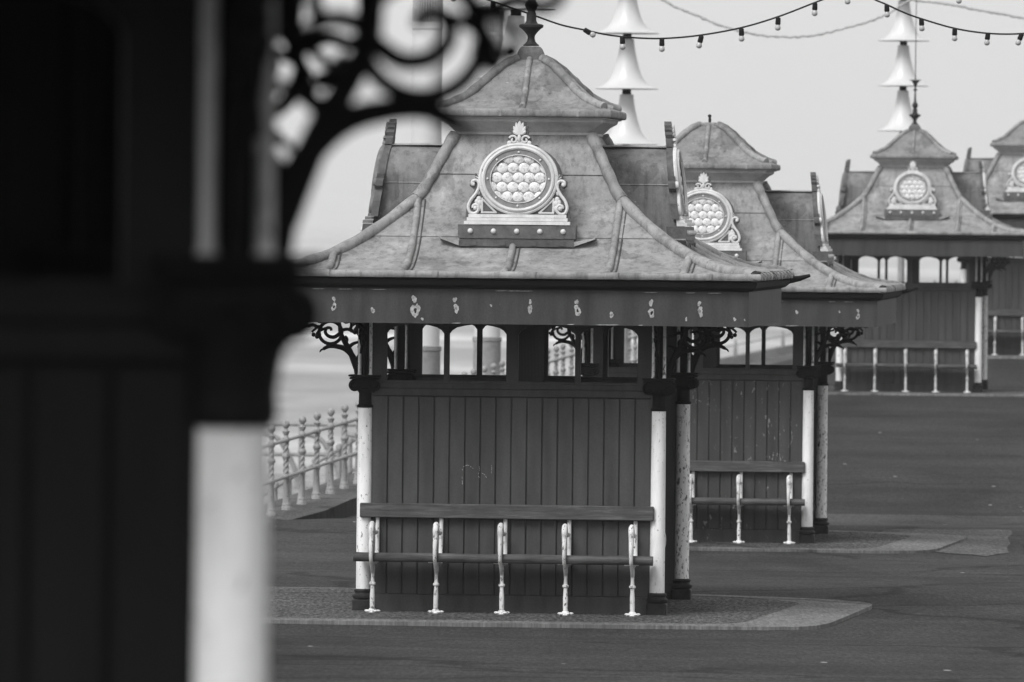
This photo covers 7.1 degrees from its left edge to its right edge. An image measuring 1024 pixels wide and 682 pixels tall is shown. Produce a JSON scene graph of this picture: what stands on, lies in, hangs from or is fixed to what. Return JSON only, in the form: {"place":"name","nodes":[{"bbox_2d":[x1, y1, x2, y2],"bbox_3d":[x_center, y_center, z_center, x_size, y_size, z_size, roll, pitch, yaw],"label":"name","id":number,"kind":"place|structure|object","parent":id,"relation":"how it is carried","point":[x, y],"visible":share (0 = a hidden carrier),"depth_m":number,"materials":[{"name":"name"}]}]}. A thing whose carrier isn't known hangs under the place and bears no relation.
{"place":"outdoors","nodes":[
{"label":"outdoors","id":0,"kind":"place"},
{"bbox_2d":[268,474,335,499],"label":"promenade","id":1,"kind":"structure","parent":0,"point":[308,481],"depth_m":145.18,"materials":[{"name":"concrete"}]},
{"bbox_2d":[269,422,355,487],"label":"landing railing","id":2,"kind":"object","parent":1,"relation":"on","point":[323,442],"visible":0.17,"depth_m":142.00,"materials":[{"name":"metal"}]},
{"bbox_2d":[274,437,355,500],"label":"ramp railing","id":3,"kind":"object","parent":1,"relation":"on","point":[350,441],"visible":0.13,"depth_m":123.36,"materials":[{"name":"grey metal"}]},
{"bbox_2d":[268,473,356,521],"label":"pavement","id":4,"kind":"structure","parent":0,"point":[326,502],"depth_m":94.19,"materials":[{"name":"concrete"}]},
{"bbox_2d":[268,329,637,515],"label":"sea railing","id":5,"kind":"object","parent":4,"relation":"on","point":[315,467],"visible":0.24,"depth_m":94.86,"materials":[{"name":"metal"}]},
{"bbox_2d":[479,9,526,77],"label":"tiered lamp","id":6,"kind":"object","parent":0,"point":[516,18],"visible":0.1,"depth_m":99.86,"materials":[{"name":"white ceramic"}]},
{"bbox_2d":[268,587,797,623],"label":"pavement","id":7,"kind":"structure","parent":0,"point":[310,602],"depth_m":62.98,"materials":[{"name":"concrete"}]},
{"bbox_2d":[353,503,653,615],"bbox_3d":[-0.053,1.662,62.765,2.280,0.822,0.484,1,1,5],"label":"bench","id":8,"kind":"object","parent":7,"relation":"on","point":[569,514],"visible":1,"depth_m":62.83,"materials":[{"name":"grey wood"}]},
{"bbox_2d":[299,12,810,614],"bbox_3d":[0.140,-1.233,64.315,4.147,6.630,4.359,1,1,5],"label":"promenade shelter","id":9,"kind":"object","parent":7,"relation":"on","point":[535,214],"visible":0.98,"depth_m":63.01,"materials":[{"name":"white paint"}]},
{"bbox_2d":[268,587,872,629],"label":"kerb","id":10,"kind":"structure","parent":7,"relation":"on","point":[806,613],"depth_m":61.52,"materials":[{"name":"concrete"}]},
{"bbox_2d":[267,349,1023,681],"bbox_3d":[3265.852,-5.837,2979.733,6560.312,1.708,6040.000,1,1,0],"label":"ground","id":11,"kind":"structure","parent":0,"point":[955,463],"depth_m":67.54,"materials":[{"name":"grey asphalt"}]},
{"bbox_2d":[0,0,565,681],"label":"promenade shelter","id":12,"kind":"object","parent":11,"relation":"on","point":[158,310],"visible":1,"depth_m":11.96,"materials":[{"name":"paint"}]},
{"bbox_2d":[293,498,356,519],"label":"kerb","id":13,"kind":"structure","parent":11,"relation":"on","point":[346,509],"depth_m":93.49,"materials":[{"name":"concrete"}]},
{"bbox_2d":[411,0,442,373],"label":"louvred column","id":14,"kind":"structure","parent":11,"relation":"on","point":[429,36],"depth_m":104.81,"materials":[{"name":"paint"}]},
{"bbox_2d":[472,20,502,374],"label":"louvred column","id":15,"kind":"structure","parent":11,"relation":"on","point":[492,339],"depth_m":121.83,"materials":[{"name":"white metal"}]},
{"bbox_2d":[595,0,658,362],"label":"tiered lamp","id":16,"kind":"object","parent":11,"relation":"on","point":[626,78],"visible":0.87,"depth_m":124.79,"materials":[{"name":"white metal"}]},
{"bbox_2d":[877,0,928,281],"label":"tiered lamp","id":17,"kind":"object","parent":11,"relation":"on","point":[903,32],"visible":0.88,"depth_m":153.79,"materials":[{"name":"white metal"}]},
{"bbox_2d":[273,222,1022,473],"bbox_3d":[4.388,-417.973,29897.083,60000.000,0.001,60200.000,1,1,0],"label":"sea","id":18,"kind":"structure","parent":0,"point":[312,379],"depth_m":573.09,"materials":[{"name":"liquid"}]},
{"bbox_2d":[720,342,829,363],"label":"jetty","id":19,"kind":"object","parent":18,"relation":"in","point":[770,353],"visible":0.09,"depth_m":430.05,"materials":[{"name":"concrete"}]},
{"bbox_2d":[692,331,792,356],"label":"jetty railing","id":20,"kind":"object","parent":19,"relation":"on","point":[782,336],"visible":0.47,"depth_m":430.04,"materials":[{"name":"grey metal"}]},
{"bbox_2d":[277,0,1023,222],"label":"sky","id":21,"kind":"structure","parent":0,"point":[816,104],"materials":[{"name":"white"}]},
{"bbox_2d":[451,0,850,51],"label":"string of bulbs","id":22,"kind":"object","parent":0,"point":[592,34],"visible":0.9,"depth_m":69.96,"materials":[{"name":"black glass"}]},
{"bbox_2d":[661,0,910,38],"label":"rope light","id":23,"kind":"object","parent":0,"point":[785,36],"visible":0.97,"depth_m":139.92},
{"bbox_2d":[750,347,835,364],"bbox_3d":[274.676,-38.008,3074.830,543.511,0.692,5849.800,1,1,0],"label":"pavement","id":24,"kind":"structure","parent":0,"point":[777,359],"depth_m":183.75,"materials":[{"name":"concrete"}]},
{"bbox_2d":[689,531,910,548],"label":"pavement","id":25,"kind":"structure","parent":0,"point":[846,540],"depth_m":83.80,"materials":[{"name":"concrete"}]},
{"bbox_2d":[549,114,917,542],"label":"promenade shelter","id":26,"kind":"object","parent":25,"relation":"on","point":[738,207],"visible":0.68,"depth_m":83.89,"materials":[{"name":"paint"}]},
{"bbox_2d":[689,460,804,543],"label":"bench","id":27,"kind":"object","parent":25,"relation":"on","point":[790,468],"visible":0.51,"depth_m":83.61,"materials":[{"name":"grey wood"}]},
{"bbox_2d":[689,530,965,553],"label":"kerb","id":28,"kind":"structure","parent":25,"relation":"on","point":[921,543],"depth_m":82.59,"materials":[{"name":"concrete"}]},
{"bbox_2d":[828,386,1023,394],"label":"pavement","id":29,"kind":"structure","parent":0,"point":[988,391],"depth_m":133.68,"materials":[{"name":"concrete"}]},
{"bbox_2d":[836,340,976,392],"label":"bench","id":30,"kind":"object","parent":29,"relation":"on","point":[906,345],"visible":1,"depth_m":133.73,"materials":[{"name":"grey wood"}]},
{"bbox_2d":[827,0,1023,392],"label":"promenade shelter","id":31,"kind":"object","parent":29,"relation":"on","point":[913,199],"visible":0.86,"depth_m":133.98,"materials":[{"name":"paint"}]},
{"bbox_2d":[828,388,1023,396],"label":"kerb","id":32,"kind":"structure","parent":29,"relation":"on","point":[920,394],"depth_m":132.32,"materials":[{"name":"concrete"}]},
{"bbox_2d":[882,529,1011,555],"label":"pavement","id":33,"kind":"structure","parent":0,"point":[985,542],"depth_m":85.65,"materials":[{"name":"concrete"}]},
{"bbox_2d":[875,0,1023,44],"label":"string of bulbs","id":34,"kind":"object","parent":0,"point":[954,29],"visible":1,"depth_m":71.96,"materials":[{"name":"black glass"}]},
{"bbox_2d":[911,0,1023,18],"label":"rope light","id":35,"kind":"object","parent":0,"point":[979,10],"visible":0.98,"depth_m":151.91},
{"bbox_2d":[987,355,1020,355],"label":"pavement","id":36,"kind":"structure","parent":0,"point":[1003,355],"depth_m":149.20,"materials":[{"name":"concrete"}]},
{"bbox_2d":[957,120,1023,354],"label":"promenade shelter","id":37,"kind":"object","parent":36,"relation":"on","point":[1004,169],"visible":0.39,"depth_m":149.73,"materials":[{"name":"paint"}]},
{"bbox_2d":[987,356,1023,358],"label":"kerb","id":38,"kind":"structure","parent":36,"relation":"on","point":[1005,357],"depth_m":148.05,"materials":[{"name":"concrete"}]},
{"bbox_2d":[988,310,1023,355],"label":"bench","id":39,"kind":"object","parent":36,"relation":"on","point":[995,313],"visible":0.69,"depth_m":149.42,"materials":[{"name":"grey wood"}]}
]}

